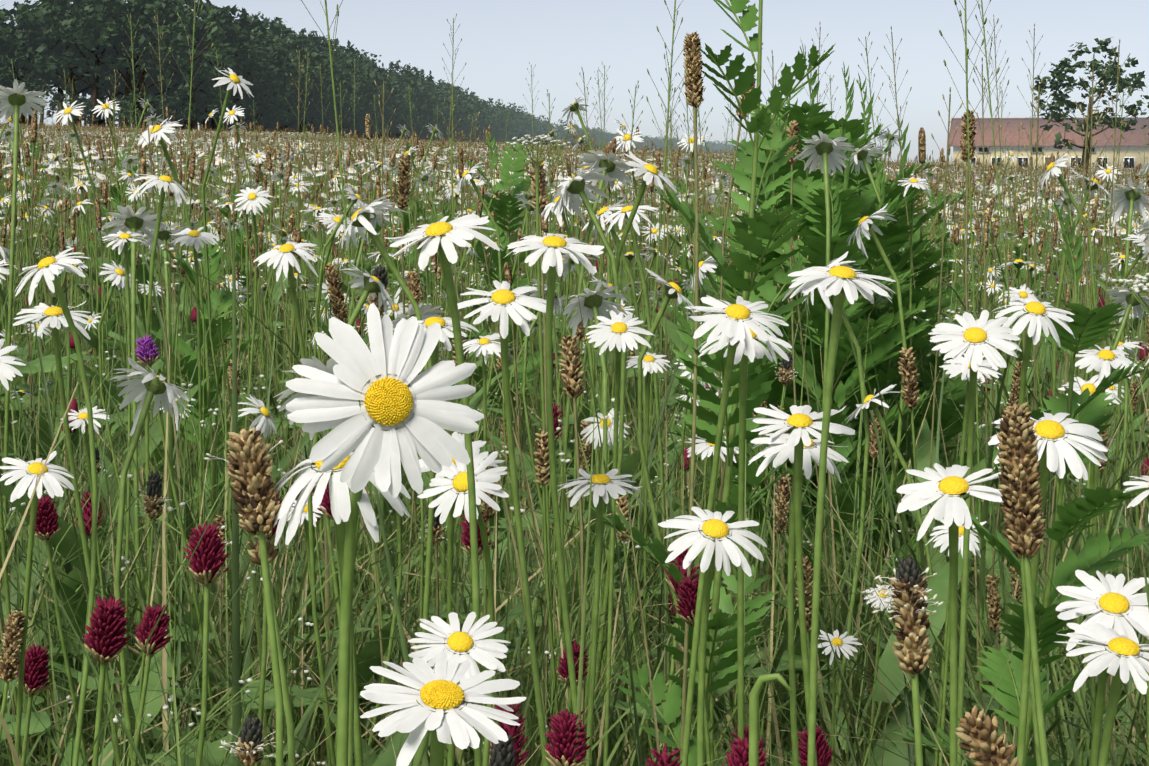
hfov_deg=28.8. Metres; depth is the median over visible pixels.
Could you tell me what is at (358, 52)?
tree
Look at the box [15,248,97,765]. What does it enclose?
daisy
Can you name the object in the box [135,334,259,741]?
purple flower
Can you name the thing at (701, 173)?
meadow tile
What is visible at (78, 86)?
tree
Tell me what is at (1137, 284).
flower umbel
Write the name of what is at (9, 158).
meadow tile
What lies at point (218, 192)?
meadow tile
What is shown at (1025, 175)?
meadow tile
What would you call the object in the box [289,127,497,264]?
meadow tile
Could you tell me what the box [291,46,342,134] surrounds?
tree
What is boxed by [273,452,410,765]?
daisy flower
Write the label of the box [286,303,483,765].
daisy
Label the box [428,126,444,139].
scrub tree
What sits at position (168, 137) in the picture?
meadow tile
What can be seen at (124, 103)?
scrub tree
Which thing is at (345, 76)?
tree
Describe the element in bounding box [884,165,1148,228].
meadow tile
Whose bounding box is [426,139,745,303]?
meadow tile
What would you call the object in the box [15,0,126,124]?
tree
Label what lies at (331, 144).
meadow tile
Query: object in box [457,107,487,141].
tree
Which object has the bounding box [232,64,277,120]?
tree
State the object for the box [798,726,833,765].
clover flower
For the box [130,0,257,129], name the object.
tree
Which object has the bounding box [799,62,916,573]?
ferny plant
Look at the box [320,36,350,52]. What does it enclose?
tree
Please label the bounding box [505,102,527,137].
tree
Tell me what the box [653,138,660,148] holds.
tree
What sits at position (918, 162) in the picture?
meadow tile
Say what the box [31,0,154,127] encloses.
tree
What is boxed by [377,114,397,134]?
scrub tree
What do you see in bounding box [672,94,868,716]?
ferny plant
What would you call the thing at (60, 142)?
meadow tile
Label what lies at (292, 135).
meadow tile
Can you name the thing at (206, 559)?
clover flower
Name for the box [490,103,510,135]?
tree
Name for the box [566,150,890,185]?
meadow tile
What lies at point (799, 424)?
daisy
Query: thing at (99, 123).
tree
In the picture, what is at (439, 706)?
daisy
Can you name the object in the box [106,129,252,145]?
meadow tile
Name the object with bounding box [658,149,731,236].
meadow tile
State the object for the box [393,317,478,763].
daisy
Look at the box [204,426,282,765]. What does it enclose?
plantain
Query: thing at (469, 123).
tree
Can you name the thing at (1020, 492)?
plantain
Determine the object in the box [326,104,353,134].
scrub tree
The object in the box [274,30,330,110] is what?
tree
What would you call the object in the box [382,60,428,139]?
tree
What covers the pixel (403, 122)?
scrub tree
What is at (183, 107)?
scrub tree
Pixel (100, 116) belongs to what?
scrub tree
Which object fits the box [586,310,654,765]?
daisy
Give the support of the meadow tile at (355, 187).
on the meadow ground at (515, 584)
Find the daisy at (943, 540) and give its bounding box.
[925,519,985,765]
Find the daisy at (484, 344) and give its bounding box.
[463,333,500,705]
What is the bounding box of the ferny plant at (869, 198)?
[805,73,991,634]
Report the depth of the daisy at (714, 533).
0.93 m
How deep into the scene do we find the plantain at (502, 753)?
0.57 m
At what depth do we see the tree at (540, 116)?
1062.99 m
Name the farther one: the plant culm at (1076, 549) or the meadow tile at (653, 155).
the meadow tile at (653, 155)
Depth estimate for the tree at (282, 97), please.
293.46 m
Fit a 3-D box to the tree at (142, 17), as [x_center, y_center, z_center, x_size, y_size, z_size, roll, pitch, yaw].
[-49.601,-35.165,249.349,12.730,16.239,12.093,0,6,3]
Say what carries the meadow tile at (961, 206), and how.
on the meadow ground at (515, 584)
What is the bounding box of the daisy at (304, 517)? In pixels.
[287,496,330,765]
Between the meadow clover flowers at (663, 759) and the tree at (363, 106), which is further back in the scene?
the tree at (363, 106)
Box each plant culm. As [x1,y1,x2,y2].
[145,10,303,460]
[269,46,309,550]
[425,86,509,548]
[572,67,617,596]
[670,22,831,243]
[761,50,788,716]
[821,57,1000,683]
[878,26,1094,428]
[881,87,967,575]
[926,23,1047,360]
[968,14,1013,362]
[988,54,1112,716]
[1040,95,1148,671]
[1096,39,1148,485]
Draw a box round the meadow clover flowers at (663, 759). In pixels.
[7,241,1148,765]
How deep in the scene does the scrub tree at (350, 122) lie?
353.89 m
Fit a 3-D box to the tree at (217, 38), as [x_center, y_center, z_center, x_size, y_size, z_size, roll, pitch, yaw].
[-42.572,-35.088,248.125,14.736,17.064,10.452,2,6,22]
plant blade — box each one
[232,192,241,765]
[374,486,428,765]
[573,414,594,765]
[960,740,967,765]
[1143,566,1148,608]
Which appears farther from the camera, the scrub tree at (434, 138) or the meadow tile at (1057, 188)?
the scrub tree at (434, 138)
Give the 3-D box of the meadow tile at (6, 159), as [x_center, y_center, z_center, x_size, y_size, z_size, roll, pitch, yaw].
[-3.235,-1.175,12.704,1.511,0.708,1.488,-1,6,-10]
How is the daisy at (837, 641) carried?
on the meadow ground at (515, 584)
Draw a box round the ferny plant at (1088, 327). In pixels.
[892,197,1148,765]
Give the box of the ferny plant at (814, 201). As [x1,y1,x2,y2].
[753,121,941,675]
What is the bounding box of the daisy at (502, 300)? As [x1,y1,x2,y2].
[457,280,553,765]
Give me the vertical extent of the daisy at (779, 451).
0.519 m
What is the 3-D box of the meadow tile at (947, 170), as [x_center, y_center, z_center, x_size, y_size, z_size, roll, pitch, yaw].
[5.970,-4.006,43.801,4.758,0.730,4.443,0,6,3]
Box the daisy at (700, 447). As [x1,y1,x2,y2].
[686,430,738,765]
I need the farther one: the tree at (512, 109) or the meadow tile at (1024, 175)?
the tree at (512, 109)
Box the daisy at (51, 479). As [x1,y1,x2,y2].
[0,451,73,765]
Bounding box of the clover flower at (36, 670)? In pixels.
[17,641,51,765]
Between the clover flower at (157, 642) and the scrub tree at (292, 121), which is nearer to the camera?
the clover flower at (157, 642)
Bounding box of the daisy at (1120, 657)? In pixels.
[1056,623,1148,765]
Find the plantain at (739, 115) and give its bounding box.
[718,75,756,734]
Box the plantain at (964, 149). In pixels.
[960,110,979,686]
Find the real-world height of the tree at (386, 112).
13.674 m
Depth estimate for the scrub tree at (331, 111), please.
339.88 m
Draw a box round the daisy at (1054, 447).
[988,411,1111,765]
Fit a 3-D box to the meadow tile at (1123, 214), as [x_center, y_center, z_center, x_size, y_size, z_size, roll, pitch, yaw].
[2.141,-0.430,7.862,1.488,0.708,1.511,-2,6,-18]
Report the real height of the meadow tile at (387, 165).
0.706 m
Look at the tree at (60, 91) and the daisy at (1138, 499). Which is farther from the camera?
the tree at (60, 91)
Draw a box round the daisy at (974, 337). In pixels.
[928,310,1021,765]
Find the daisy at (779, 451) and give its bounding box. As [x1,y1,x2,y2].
[748,433,848,765]
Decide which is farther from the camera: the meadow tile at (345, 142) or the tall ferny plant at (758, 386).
the meadow tile at (345, 142)
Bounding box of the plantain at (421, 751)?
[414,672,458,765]
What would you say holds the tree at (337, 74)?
on the meadow ground at (515, 584)
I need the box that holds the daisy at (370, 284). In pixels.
[308,262,395,765]
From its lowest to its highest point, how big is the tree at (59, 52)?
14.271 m
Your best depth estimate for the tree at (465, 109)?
534.46 m
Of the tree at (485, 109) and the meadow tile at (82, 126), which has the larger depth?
the tree at (485, 109)
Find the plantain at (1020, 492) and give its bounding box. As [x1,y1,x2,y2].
[997,402,1048,765]
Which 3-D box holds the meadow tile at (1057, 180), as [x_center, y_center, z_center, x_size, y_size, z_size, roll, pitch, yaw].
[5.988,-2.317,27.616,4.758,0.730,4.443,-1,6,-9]
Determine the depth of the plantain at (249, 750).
0.77 m
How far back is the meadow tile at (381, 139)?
124.38 m
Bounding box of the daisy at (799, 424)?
[749,404,854,765]
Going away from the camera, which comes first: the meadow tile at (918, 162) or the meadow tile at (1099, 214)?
the meadow tile at (1099, 214)
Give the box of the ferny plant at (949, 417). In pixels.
[853,115,995,466]
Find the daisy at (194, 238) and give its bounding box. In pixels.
[170,227,218,658]
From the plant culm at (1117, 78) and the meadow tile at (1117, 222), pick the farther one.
the meadow tile at (1117, 222)
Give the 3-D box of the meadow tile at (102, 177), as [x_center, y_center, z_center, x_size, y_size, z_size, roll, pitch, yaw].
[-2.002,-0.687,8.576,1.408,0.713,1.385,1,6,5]
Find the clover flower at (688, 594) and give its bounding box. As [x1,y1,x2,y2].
[675,574,712,765]
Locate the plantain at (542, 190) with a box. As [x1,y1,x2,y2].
[529,159,548,728]
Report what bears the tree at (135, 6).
on the meadow ground at (515, 584)
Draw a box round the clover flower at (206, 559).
[182,521,229,765]
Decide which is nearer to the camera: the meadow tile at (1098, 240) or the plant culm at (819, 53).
the plant culm at (819, 53)
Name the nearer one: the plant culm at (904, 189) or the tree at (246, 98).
the plant culm at (904, 189)
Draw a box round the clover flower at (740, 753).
[722,736,767,765]
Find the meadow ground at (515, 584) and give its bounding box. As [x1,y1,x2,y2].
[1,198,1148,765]
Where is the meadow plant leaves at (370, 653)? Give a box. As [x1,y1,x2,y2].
[0,131,1148,765]
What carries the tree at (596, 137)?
on the meadow ground at (515, 584)
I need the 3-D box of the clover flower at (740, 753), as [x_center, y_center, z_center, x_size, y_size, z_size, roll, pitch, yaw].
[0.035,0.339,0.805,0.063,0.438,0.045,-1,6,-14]
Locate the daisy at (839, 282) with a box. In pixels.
[782,265,895,765]
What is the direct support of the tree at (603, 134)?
on the meadow ground at (515, 584)
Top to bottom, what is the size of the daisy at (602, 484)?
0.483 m
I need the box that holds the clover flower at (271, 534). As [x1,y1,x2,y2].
[232,493,296,765]
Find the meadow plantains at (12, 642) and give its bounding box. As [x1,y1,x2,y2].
[0,110,1148,765]
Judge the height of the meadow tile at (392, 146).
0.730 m
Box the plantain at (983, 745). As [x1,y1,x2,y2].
[955,705,1018,765]
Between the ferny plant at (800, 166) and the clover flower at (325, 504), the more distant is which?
the ferny plant at (800, 166)
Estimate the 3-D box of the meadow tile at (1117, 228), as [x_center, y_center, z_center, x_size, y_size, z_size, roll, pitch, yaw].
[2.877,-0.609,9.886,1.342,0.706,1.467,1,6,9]
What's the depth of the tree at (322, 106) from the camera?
333.44 m
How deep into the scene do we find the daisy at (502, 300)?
1.04 m
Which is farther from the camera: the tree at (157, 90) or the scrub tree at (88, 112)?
the tree at (157, 90)
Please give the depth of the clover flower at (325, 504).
1.27 m
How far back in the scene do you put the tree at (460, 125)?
548.62 m
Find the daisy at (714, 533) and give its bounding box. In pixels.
[658,507,766,765]
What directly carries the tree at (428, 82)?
on the meadow ground at (515, 584)
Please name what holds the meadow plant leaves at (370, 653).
on the meadow ground at (515, 584)
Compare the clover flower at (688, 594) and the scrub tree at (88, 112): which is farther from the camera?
the scrub tree at (88, 112)
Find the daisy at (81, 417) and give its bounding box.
[60,406,121,760]
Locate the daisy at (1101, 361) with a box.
[1075,345,1143,751]
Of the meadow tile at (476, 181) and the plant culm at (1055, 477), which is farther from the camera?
the meadow tile at (476, 181)
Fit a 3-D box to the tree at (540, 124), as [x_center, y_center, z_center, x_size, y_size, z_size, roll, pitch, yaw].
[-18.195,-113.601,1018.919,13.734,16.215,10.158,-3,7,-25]
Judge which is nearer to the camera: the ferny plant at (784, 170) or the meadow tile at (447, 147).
the ferny plant at (784, 170)
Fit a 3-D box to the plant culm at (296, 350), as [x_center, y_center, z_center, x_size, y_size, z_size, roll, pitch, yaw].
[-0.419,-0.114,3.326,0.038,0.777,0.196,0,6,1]
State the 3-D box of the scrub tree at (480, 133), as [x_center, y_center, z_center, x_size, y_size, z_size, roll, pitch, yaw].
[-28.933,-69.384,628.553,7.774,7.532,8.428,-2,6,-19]
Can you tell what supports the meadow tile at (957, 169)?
on the meadow ground at (515, 584)
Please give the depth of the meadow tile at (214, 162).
7.71 m
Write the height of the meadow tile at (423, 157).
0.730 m
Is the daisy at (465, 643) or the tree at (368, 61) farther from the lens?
the tree at (368, 61)
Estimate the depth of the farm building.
242.71 m
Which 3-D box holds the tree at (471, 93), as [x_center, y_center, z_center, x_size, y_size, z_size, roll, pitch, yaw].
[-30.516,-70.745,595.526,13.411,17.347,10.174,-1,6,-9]
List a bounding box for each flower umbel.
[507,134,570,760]
[1111,273,1148,313]
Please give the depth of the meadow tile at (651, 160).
23.70 m
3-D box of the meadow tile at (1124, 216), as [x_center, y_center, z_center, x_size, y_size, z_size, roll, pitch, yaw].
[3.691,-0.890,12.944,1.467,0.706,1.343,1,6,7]
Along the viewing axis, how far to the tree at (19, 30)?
247.09 m
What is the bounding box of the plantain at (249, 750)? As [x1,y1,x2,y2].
[219,716,284,765]
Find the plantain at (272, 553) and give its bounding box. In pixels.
[247,537,295,765]
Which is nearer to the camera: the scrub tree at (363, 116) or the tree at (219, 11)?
the tree at (219, 11)
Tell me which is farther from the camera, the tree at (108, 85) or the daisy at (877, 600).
the tree at (108, 85)
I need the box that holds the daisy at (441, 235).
[385,214,499,765]
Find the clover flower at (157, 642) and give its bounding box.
[132,603,172,765]
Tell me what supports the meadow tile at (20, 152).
on the meadow ground at (515, 584)
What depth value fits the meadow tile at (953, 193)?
16.96 m
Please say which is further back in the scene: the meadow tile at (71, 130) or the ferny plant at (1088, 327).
the meadow tile at (71, 130)
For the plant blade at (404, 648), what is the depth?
0.97 m
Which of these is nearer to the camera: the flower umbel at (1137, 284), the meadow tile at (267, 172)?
the flower umbel at (1137, 284)
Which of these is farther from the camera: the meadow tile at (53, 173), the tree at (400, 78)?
the tree at (400, 78)
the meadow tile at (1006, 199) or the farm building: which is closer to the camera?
the meadow tile at (1006, 199)
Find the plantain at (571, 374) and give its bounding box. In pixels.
[558,335,584,731]
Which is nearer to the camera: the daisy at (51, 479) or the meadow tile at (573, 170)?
the daisy at (51, 479)
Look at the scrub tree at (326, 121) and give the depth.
330.94 m
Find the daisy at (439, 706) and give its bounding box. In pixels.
[360,651,525,765]
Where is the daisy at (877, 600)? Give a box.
[863,584,893,760]
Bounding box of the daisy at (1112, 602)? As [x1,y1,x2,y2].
[1056,570,1148,765]
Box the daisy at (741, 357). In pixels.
[697,326,791,746]
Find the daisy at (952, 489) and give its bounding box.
[897,463,1002,765]
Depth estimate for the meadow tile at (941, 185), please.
15.44 m
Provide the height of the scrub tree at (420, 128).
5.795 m
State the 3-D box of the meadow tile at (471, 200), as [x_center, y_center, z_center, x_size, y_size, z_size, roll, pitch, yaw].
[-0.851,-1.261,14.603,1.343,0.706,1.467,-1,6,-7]
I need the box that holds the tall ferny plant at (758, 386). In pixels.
[588,0,834,765]
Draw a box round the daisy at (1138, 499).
[1123,476,1148,765]
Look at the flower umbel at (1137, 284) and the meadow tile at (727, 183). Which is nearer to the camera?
the flower umbel at (1137, 284)
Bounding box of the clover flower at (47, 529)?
[27,495,133,765]
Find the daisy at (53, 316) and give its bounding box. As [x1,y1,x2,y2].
[13,301,121,765]
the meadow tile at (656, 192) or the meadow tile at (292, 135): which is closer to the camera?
the meadow tile at (656, 192)
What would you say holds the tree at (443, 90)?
on the meadow ground at (515, 584)
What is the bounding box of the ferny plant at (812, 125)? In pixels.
[701,38,908,629]
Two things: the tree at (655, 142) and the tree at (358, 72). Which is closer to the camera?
the tree at (358, 72)
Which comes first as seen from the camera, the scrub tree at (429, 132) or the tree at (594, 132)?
the scrub tree at (429, 132)
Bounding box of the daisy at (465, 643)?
[408,612,509,765]
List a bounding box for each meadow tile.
[0,106,279,343]
[0,110,232,297]
[0,114,64,186]
[0,116,171,265]
[0,116,331,318]
[0,117,227,277]
[0,118,106,225]
[0,120,165,245]
[0,122,138,144]
[0,134,54,182]
[1,113,92,224]
[1,125,279,163]
[2,118,46,197]
[2,120,290,182]
[2,124,136,197]
[2,132,50,197]
[6,123,70,134]
[6,123,184,151]
[6,124,122,128]
[7,125,326,168]
[8,124,158,142]
[9,123,121,135]
[9,123,169,141]
[18,121,171,211]
[23,125,140,129]
[29,125,225,133]
[30,121,176,198]
[47,124,227,227]
[49,128,531,208]
[51,122,226,234]
[51,127,363,143]
[66,127,314,136]
[102,119,347,245]
[102,124,326,242]
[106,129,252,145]
[129,129,282,200]
[147,121,358,274]
[151,123,426,285]
[167,131,322,147]
[167,133,381,152]
[169,122,525,313]
[176,133,432,157]
[177,125,531,298]
[190,134,449,170]
[191,133,329,144]
[196,129,345,218]
[212,127,366,223]
[232,129,397,215]
[234,137,538,169]
[248,136,394,149]
[266,132,449,235]
[275,126,682,357]
[286,131,487,250]
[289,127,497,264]
[289,138,641,187]
[294,140,716,201]
[295,140,515,162]
[297,136,431,194]
[310,139,457,151]
[313,135,454,212]
[321,132,565,281]
[328,135,410,143]
[336,138,506,147]
[356,141,529,156]
[362,134,499,220]
[369,136,531,223]
[381,140,590,152]
[385,143,585,167]
[411,134,587,232]
[419,136,702,288]
[421,134,613,251]
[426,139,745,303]
[439,137,574,212]
[455,130,760,334]
[466,148,1008,231]
[468,143,582,221]
[471,150,648,228]
[480,142,669,246]
[485,148,649,158]
[485,148,738,177]
[497,148,713,164]
[519,141,728,264]
[522,148,745,161]
[525,144,665,199]
[556,150,722,163]
[560,145,705,223]
[561,137,774,290]
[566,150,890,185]
[577,151,738,167]
[580,145,745,257]
[580,147,681,155]
[593,169,803,290]
[600,148,743,247]
[625,162,1060,379]
[630,156,1019,209]
[643,147,745,264]
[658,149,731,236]
[679,149,1012,318]
[691,174,737,246]
[702,157,960,181]
[706,146,873,248]
[733,159,1147,219]
[740,152,979,282]
[746,156,1136,316]
[873,158,996,233]
[875,158,984,168]
[879,161,996,181]
[884,165,1097,186]
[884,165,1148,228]
[885,155,1040,272]
[886,163,1145,194]
[892,162,1000,174]
[894,156,1065,293]
[894,161,1146,176]
[896,159,1011,252]
[905,165,1068,179]
[910,166,1147,196]
[915,144,1146,361]
[915,151,1147,318]
[916,160,1057,258]
[923,159,1040,253]
[932,165,1032,177]
[934,164,1064,231]
[947,167,1145,189]
[949,160,1127,281]
[956,153,1148,326]
[973,164,1129,246]
[978,163,1141,264]
[988,156,1148,296]
[1000,167,1146,176]
[1011,210,1146,323]
[1042,166,1146,243]
[1053,167,1148,236]
[1069,176,1134,255]
[1073,176,1148,280]
[1090,206,1147,288]
[1097,171,1138,269]
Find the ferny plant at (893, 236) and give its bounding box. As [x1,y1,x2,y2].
[799,154,1001,575]
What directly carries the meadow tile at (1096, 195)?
on the meadow ground at (515, 584)
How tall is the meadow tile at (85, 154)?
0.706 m
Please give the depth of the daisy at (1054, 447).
0.83 m
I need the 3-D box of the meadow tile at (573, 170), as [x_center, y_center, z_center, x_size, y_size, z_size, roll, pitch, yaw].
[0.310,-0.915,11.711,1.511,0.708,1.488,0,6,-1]
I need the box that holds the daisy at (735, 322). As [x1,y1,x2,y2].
[681,295,788,765]
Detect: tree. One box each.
[0,0,77,124]
[0,3,106,124]
[0,18,19,81]
[0,73,19,102]
[3,21,77,113]
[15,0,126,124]
[18,2,87,123]
[18,75,81,126]
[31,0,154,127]
[51,24,105,126]
[56,26,123,99]
[56,95,106,126]
[72,0,199,126]
[74,0,182,127]
[74,49,179,101]
[75,31,119,125]
[75,61,126,126]
[80,0,202,127]
[83,94,123,126]
[89,31,216,113]
[105,23,171,105]
[108,52,177,125]
[108,87,173,127]
[116,59,207,124]
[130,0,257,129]
[145,0,239,130]
[153,91,198,127]
[158,95,215,122]
[162,98,204,126]
[163,4,267,130]
[172,18,275,96]
[172,81,240,129]
[176,85,236,129]
[197,88,260,125]
[199,22,280,127]
[206,4,274,131]
[224,8,317,131]
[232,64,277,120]
[238,99,288,130]
[238,106,263,130]
[239,96,290,133]
[242,100,280,131]
[252,11,288,127]
[256,44,298,132]
[257,15,323,130]
[260,28,306,115]
[261,21,332,130]
[261,103,286,129]
[266,51,316,131]
[272,117,305,134]
[273,112,296,131]
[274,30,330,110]
[279,95,314,133]
[288,104,301,124]
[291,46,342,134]
[293,61,333,133]
[295,85,336,131]
[296,28,369,130]
[303,38,365,132]
[306,105,337,133]
[307,110,334,126]
[307,112,332,132]
[309,108,347,134]
[316,47,363,134]
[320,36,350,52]
[321,42,393,112]
[323,48,367,133]
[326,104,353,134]
[327,81,357,134]
[329,47,386,136]
[329,116,355,136]
[332,114,371,137]
[337,63,377,137]
[342,54,372,113]
[344,48,381,137]
[344,53,388,106]
[352,108,374,138]
[357,62,399,138]
[358,110,385,138]
[360,78,401,137]
[361,111,387,138]
[363,68,407,138]
[371,116,390,133]
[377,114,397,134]
[380,71,409,117]
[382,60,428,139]
[383,68,417,139]
[384,95,414,124]
[388,113,401,133]
[388,116,407,138]
[388,122,413,138]
[391,112,417,138]
[398,72,433,138]
[398,122,425,139]
[404,68,442,118]
[409,121,423,140]
[417,117,429,132]
[418,126,430,139]
[420,77,459,115]
[421,122,440,140]
[422,77,464,139]
[422,94,438,123]
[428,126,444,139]
[433,116,448,135]
[434,82,457,142]
[434,82,465,124]
[435,79,478,117]
[436,106,458,141]
[436,128,449,140]
[439,86,468,125]
[445,126,464,139]
[453,86,481,141]
[453,99,476,140]
[454,105,465,132]
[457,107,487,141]
[461,90,491,127]
[462,106,477,133]
[470,104,495,130]
[471,117,486,134]
[475,96,490,126]
[476,127,484,142]
[485,100,502,137]
[487,98,514,136]
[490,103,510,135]
[503,108,520,133]
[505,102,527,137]
[508,106,524,134]
[510,114,526,135]
[511,105,535,133]
[527,119,536,137]
[528,117,542,134]
[534,123,544,137]
[535,117,548,144]
[538,115,553,140]
[543,120,563,143]
[556,120,572,139]
[571,127,583,146]
[582,127,598,146]
[588,127,600,142]
[594,127,605,147]
[604,132,611,148]
[638,136,648,148]
[642,135,654,149]
[648,137,656,148]
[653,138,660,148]
[1033,37,1145,168]
[1136,95,1148,144]
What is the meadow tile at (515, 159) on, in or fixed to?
on the meadow ground at (515, 584)
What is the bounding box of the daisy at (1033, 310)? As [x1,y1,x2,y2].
[992,294,1074,765]
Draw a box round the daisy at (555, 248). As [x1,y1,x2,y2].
[505,234,603,765]
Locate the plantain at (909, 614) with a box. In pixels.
[869,555,942,765]
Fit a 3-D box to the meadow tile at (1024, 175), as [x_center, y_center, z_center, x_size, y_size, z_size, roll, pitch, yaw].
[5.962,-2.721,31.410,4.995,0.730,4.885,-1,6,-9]
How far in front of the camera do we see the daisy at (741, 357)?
1.04 m
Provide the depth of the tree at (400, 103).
405.09 m
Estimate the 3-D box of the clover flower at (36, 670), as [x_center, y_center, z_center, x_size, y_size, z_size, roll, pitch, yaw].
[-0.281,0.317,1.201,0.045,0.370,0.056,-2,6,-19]
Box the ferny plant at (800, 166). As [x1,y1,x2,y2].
[720,76,842,580]
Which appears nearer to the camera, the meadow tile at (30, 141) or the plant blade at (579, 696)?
the plant blade at (579, 696)
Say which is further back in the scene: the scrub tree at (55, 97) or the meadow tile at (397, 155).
the scrub tree at (55, 97)
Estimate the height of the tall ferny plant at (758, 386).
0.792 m
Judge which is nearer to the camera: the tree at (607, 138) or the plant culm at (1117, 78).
the plant culm at (1117, 78)
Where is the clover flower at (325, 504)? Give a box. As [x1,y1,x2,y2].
[288,483,340,706]
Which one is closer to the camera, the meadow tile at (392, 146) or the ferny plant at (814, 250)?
the ferny plant at (814, 250)
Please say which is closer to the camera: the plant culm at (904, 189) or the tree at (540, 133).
the plant culm at (904, 189)
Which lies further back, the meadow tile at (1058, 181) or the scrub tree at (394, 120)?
the scrub tree at (394, 120)
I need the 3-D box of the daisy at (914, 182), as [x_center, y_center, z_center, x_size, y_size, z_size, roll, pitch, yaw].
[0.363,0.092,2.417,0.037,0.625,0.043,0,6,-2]
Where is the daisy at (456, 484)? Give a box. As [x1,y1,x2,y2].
[417,445,508,765]
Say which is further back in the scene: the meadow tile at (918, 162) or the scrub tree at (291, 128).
the scrub tree at (291, 128)
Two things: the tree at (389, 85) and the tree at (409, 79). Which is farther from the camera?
the tree at (409, 79)
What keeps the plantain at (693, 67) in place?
on the meadow ground at (515, 584)
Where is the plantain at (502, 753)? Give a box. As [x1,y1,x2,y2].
[488,734,515,765]
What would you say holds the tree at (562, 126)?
on the meadow ground at (515, 584)
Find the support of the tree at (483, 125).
on the meadow ground at (515, 584)
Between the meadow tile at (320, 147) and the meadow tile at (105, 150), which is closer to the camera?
the meadow tile at (105, 150)
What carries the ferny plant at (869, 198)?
on the meadow ground at (515, 584)
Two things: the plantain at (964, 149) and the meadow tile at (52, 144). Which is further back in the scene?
the meadow tile at (52, 144)
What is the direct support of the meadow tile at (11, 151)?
on the meadow ground at (515, 584)
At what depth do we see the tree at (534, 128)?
937.63 m
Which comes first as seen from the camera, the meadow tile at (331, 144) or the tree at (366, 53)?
the meadow tile at (331, 144)
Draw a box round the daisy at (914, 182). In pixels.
[898,177,930,537]
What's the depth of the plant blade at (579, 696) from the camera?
0.87 m
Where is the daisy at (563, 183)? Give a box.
[542,177,592,650]
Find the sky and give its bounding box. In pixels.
[0,0,1148,164]
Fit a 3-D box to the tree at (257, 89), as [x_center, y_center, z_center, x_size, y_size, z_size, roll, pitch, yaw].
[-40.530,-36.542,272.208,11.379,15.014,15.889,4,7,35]
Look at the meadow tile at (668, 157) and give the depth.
55.09 m
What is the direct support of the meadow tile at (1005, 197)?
on the meadow ground at (515, 584)
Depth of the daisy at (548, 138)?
1.69 m
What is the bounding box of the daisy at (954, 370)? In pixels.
[933,353,1001,765]
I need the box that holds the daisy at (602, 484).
[558,469,642,765]
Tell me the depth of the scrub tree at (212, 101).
250.83 m
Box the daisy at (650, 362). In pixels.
[626,352,669,765]
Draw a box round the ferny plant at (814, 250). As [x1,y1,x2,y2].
[735,173,948,762]
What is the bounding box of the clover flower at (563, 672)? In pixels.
[556,640,588,713]
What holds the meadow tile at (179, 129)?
on the meadow ground at (515, 584)
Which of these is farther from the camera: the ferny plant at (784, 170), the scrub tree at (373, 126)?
the scrub tree at (373, 126)
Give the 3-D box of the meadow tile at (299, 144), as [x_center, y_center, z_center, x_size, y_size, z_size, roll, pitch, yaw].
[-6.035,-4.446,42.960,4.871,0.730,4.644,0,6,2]
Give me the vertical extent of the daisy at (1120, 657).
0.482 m
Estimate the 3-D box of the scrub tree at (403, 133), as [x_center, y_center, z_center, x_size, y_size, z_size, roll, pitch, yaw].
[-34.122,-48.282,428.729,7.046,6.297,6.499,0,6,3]
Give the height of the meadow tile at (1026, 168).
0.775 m
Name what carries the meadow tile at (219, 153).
on the meadow ground at (515, 584)
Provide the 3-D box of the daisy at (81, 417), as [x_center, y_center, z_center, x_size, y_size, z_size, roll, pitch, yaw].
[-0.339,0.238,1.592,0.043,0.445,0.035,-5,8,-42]
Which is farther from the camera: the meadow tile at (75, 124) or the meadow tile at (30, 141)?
the meadow tile at (75, 124)
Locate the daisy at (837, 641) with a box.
[818,630,862,765]
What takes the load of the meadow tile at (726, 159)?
on the meadow ground at (515, 584)
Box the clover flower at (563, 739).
[544,709,590,765]
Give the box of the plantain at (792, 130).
[785,120,802,731]
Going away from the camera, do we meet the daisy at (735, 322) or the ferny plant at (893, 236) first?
the daisy at (735, 322)
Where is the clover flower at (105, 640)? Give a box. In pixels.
[83,595,131,765]
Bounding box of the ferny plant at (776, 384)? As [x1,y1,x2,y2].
[662,166,847,613]
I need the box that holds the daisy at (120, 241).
[102,230,148,747]
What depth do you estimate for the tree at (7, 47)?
245.55 m
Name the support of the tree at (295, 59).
on the meadow ground at (515, 584)
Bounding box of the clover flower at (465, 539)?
[406,511,491,765]
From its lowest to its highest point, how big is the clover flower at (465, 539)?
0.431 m
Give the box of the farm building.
[949,109,1148,173]
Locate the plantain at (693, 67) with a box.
[680,31,703,765]
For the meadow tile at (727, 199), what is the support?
on the meadow ground at (515, 584)
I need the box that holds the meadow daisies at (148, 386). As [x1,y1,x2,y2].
[0,68,1148,765]
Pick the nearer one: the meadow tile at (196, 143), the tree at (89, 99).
the meadow tile at (196, 143)
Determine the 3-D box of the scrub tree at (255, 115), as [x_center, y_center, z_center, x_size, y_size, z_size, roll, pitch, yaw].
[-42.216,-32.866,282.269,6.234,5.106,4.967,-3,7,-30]
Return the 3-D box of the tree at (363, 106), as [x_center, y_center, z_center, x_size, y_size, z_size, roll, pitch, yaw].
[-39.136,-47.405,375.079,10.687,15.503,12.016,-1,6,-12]
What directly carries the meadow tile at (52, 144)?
on the meadow ground at (515, 584)

